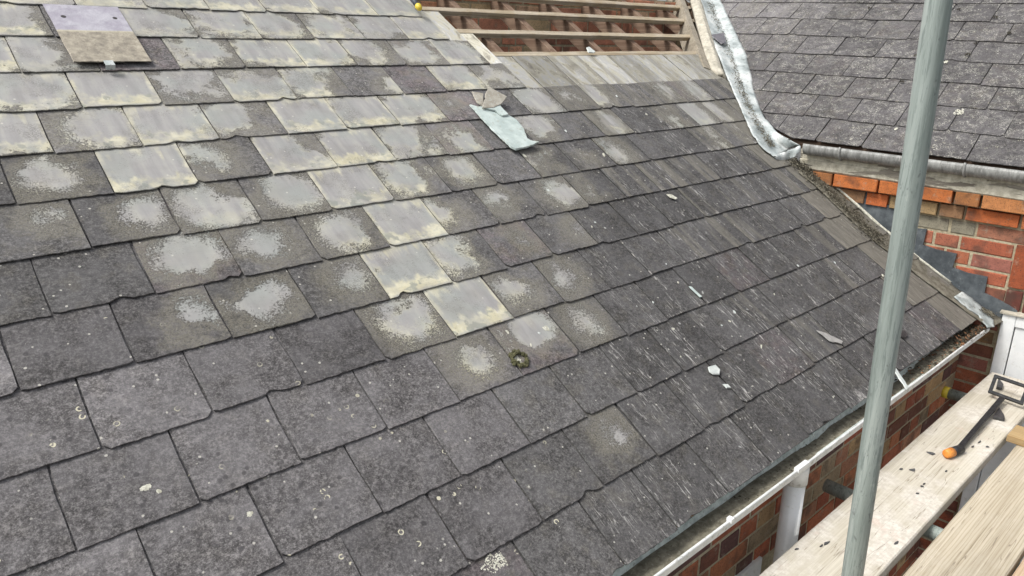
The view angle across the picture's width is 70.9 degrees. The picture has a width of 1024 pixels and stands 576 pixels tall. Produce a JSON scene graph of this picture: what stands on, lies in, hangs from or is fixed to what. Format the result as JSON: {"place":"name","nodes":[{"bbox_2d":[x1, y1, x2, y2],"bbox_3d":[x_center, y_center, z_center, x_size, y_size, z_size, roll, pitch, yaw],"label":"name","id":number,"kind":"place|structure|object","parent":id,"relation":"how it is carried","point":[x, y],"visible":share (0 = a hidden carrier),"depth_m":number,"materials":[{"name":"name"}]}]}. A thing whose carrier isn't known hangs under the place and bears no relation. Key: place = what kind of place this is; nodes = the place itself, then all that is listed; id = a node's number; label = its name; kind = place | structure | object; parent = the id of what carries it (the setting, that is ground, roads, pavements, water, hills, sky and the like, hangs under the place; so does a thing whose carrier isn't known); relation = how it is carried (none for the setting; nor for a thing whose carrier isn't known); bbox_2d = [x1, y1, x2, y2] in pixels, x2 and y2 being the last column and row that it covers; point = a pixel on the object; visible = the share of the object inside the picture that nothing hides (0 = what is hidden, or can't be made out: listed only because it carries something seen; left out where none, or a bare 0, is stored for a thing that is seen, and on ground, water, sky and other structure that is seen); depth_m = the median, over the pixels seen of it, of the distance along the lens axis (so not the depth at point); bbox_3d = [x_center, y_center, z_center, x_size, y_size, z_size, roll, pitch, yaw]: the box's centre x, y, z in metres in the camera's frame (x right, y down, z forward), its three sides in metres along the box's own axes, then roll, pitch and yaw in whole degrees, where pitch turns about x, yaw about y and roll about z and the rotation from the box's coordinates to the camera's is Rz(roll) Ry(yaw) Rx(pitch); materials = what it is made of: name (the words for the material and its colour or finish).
{"place":"outdoors","nodes":[
{"label":"outdoors","id":0,"kind":"place"},
{"bbox_2d":[788,148,800,159],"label":"ground","id":1,"kind":"structure","parent":0,"point":[798,155],"depth_m":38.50,"materials":[{"name":"grey"}]},
{"bbox_2d":[0,0,989,575],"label":"brick house","id":2,"kind":"structure","parent":1,"relation":"on","point":[286,286],"depth_m":2.19,"materials":[{"name":"stone"}]},
{"bbox_2d":[410,0,421,10],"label":"hand tool","id":3,"kind":"object","parent":2,"relation":"on","point":[417,5],"visible":1,"depth_m":3.36,"materials":[{"name":"yellow plastic"}]},
{"bbox_2d":[472,92,482,105],"bbox_3d":[-0.146,-0.800,3.043,0.050,0.059,0.093,-1,18,-2],"label":"broken slate","id":4,"kind":"object","parent":2,"relation":"on","point":[478,97],"visible":0.9,"depth_m":3.04,"materials":[{"name":"grey stone"}]},
{"bbox_2d":[469,104,538,149],"bbox_3d":[-0.026,-0.669,2.961,0.182,0.167,0.252,-16,24,-39],"label":"flashing","id":5,"kind":"object","parent":2,"relation":"on","point":[508,130],"visible":0.97,"depth_m":2.94,"materials":[{"name":"grey metal"}]},
{"bbox_2d":[486,105,507,115],"bbox_3d":[-0.074,-0.751,3.004,0.088,0.062,0.091,-16,24,-39],"label":"broken slate","id":6,"kind":"object","parent":5,"relation":"on","point":[500,110],"visible":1,"depth_m":3.00,"materials":[{"name":"grey stone"}]},
{"bbox_2d":[482,87,506,108],"bbox_3d":[-0.076,-0.800,3.023,0.081,0.084,0.164,3,19,10],"label":"broken slate","id":7,"kind":"object","parent":6,"relation":"on","point":[494,98],"visible":1,"depth_m":3.04,"materials":[{"name":"grey stone"}]},
{"bbox_2d":[508,349,528,368],"bbox_3d":[0.021,0.208,2.103,0.062,0.046,0.061,-7,20,-21],"label":"moss clump","id":8,"kind":"object","parent":2,"relation":"on","point":[513,354],"visible":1,"depth_m":2.10,"materials":[{"name":"green plant"}]},
{"bbox_2d":[586,47,594,52],"bbox_3d":[0.416,-1.274,3.848,0.061,0.034,0.050,-16,24,-39],"label":"slate fragment","id":9,"kind":"object","parent":2,"relation":"on","point":[590,50],"visible":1,"depth_m":3.84,"materials":[{"name":"grey stone"}]},
{"bbox_2d":[666,194,677,199],"bbox_3d":[0.687,-0.393,3.085,0.052,0.024,0.024,-2,18,-6],"label":"slate fragment","id":10,"kind":"object","parent":2,"relation":"on","point":[672,196],"visible":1,"depth_m":3.08,"materials":[{"name":"grey stone"}]},
{"bbox_2d":[689,286,701,296],"bbox_3d":[0.679,0.013,2.662,0.052,0.034,0.013,16,24,39],"label":"slate fragment","id":11,"kind":"object","parent":2,"relation":"on","point":[695,291],"visible":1,"depth_m":2.66,"materials":[{"name":"grey stone"}]},
{"bbox_2d":[708,365,719,374],"bbox_3d":[0.673,0.275,2.392,0.050,0.025,0.034,-16,24,-39],"label":"slate fragment","id":12,"kind":"object","parent":2,"relation":"on","point":[714,369],"visible":1,"depth_m":2.39,"materials":[{"name":"white stone"}]},
{"bbox_2d":[711,33,725,43],"bbox_3d":[1.383,-1.641,4.726,0.088,0.076,0.199,14,23,37],"label":"slate fragment","id":13,"kind":"object","parent":2,"relation":"on","point":[720,38],"visible":1,"depth_m":4.69,"materials":[{"name":"grey stone"}]},
{"bbox_2d":[707,2,780,146],"bbox_3d":[1.395,-1.432,4.543,0.159,0.846,1.828,0,18,1],"label":"valley grit","id":14,"kind":"object","parent":2,"relation":"on","point":[757,124],"visible":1,"depth_m":4.21,"materials":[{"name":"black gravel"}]},
{"bbox_2d":[735,556,761,575],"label":"window frame","id":15,"kind":"structure","parent":2,"relation":"in","point":[754,568],"depth_m":2.45,"materials":[{"name":"white plastic"}]},
{"bbox_2d":[621,324,985,575],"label":"gutter silt","id":16,"kind":"object","parent":2,"relation":"on","point":[676,547],"visible":0.64,"depth_m":2.17,"materials":[{"name":"brown soil"}]},
{"bbox_2d":[632,436,835,570],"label":"gutter crumbs","id":17,"kind":"object","parent":16,"relation":"on","point":[774,477],"visible":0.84,"depth_m":2.25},
{"bbox_2d":[850,324,983,420],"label":"gutter leaves","id":18,"kind":"object","parent":16,"relation":"on","point":[934,353],"visible":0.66,"depth_m":3.11,"materials":[{"name":"brown plant"}]},
{"bbox_2d":[816,330,842,343],"bbox_3d":[1.234,0.192,2.783,0.110,0.052,0.037,0,18,2],"label":"slate fragment","id":19,"kind":"object","parent":2,"relation":"on","point":[828,337],"visible":1,"depth_m":2.78,"materials":[{"name":"grey stone"}]},
{"bbox_2d":[784,156,889,245],"bbox_3d":[1.676,-0.460,3.699,0.301,0.381,0.587,-16,24,-39],"label":"moss debris","id":20,"kind":"object","parent":2,"relation":"on","point":[811,176],"visible":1,"depth_m":3.67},
{"bbox_2d":[895,369,908,389],"bbox_3d":[1.496,0.349,2.766,0.022,0.052,0.094,-4,19,-12],"label":"slate fragment","id":21,"kind":"object","parent":2,"relation":"on","point":[903,382],"visible":0.87,"depth_m":2.76,"materials":[{"name":"white stone"}]},
{"bbox_2d":[901,330,907,338],"bbox_3d":[1.641,0.194,3.013,0.068,0.019,0.028,-16,24,-39],"label":"slate fragment","id":22,"kind":"object","parent":2,"relation":"on","point":[904,334],"visible":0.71,"depth_m":3.01,"materials":[{"name":"stone"}]},
{"bbox_2d":[951,321,997,345],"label":"corner dirt","id":23,"kind":"structure","parent":2,"relation":"on","point":[972,334],"depth_m":3.27,"materials":[{"name":"brown soil"}]},
{"bbox_2d":[974,307,996,316],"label":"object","id":24,"kind":"structure","parent":2,"relation":"on","point":[982,309],"depth_m":3.39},
{"bbox_2d":[721,0,1023,561],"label":"brick house","id":25,"kind":"structure","parent":1,"relation":"on","point":[832,93],"depth_m":3.69,"materials":[{"name":"stone"}]},
{"bbox_2d":[977,328,1023,561],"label":"door","id":26,"kind":"structure","parent":25,"relation":"in","point":[1015,363],"depth_m":3.43,"materials":[{"name":"white plastic"}]},
{"bbox_3d":[1.418,1.003,1.905,4.700,0.048,0.048,-16,24,-39],"label":"scaffold tube","id":27,"kind":"object","parent":25,"relation":"attached to","visible":0},
{"bbox_2d":[822,479,1020,575],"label":"scaffold tube","id":28,"kind":"object","parent":27,"relation":"on","point":[844,493],"visible":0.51,"depth_m":2.55,"materials":[{"name":"grey metal"}]},
{"bbox_2d":[903,445,1023,575],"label":"scaffold board","id":29,"kind":"object","parent":28,"relation":"on","point":[981,533],"visible":1,"depth_m":2.25,"materials":[{"name":"beige wood"}]},
{"bbox_2d":[1012,558,1023,575],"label":"scaffold board","id":30,"kind":"object","parent":28,"relation":"on","point":[1019,571],"visible":1,"depth_m":2.09,"materials":[{"name":"beige wood"}]},
{"bbox_2d":[941,386,966,400],"bbox_3d":[2.353,0.605,2.944,0.054,0.054,1.076,-16,24,-39],"label":"scaffold tube","id":31,"kind":"object","parent":27,"relation":"on","point":[950,393],"visible":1,"depth_m":3.28,"materials":[{"name":"grey metal"}]},
{"bbox_2d":[759,372,1023,575],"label":"scaffold board","id":32,"kind":"object","parent":31,"relation":"on","point":[905,515],"visible":0.85,"depth_m":2.48,"materials":[{"name":"beige wood"}]},
{"bbox_2d":[942,374,1023,457],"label":"roofing tool","id":33,"kind":"object","parent":32,"relation":"on","point":[954,451],"visible":1,"depth_m":2.94,"materials":[{"name":"black metal"}]},
{"bbox_2d":[841,0,952,575],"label":"scaffold pole","id":34,"kind":"object","parent":1,"relation":"on","point":[933,35],"visible":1,"depth_m":1.52,"materials":[{"name":"grey metal"}]},
{"bbox_2d":[1006,425,1023,446],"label":"timber offcut","id":35,"kind":"object","parent":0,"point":[1015,435],"visible":1,"depth_m":2.77,"materials":[{"name":"beige wood"}]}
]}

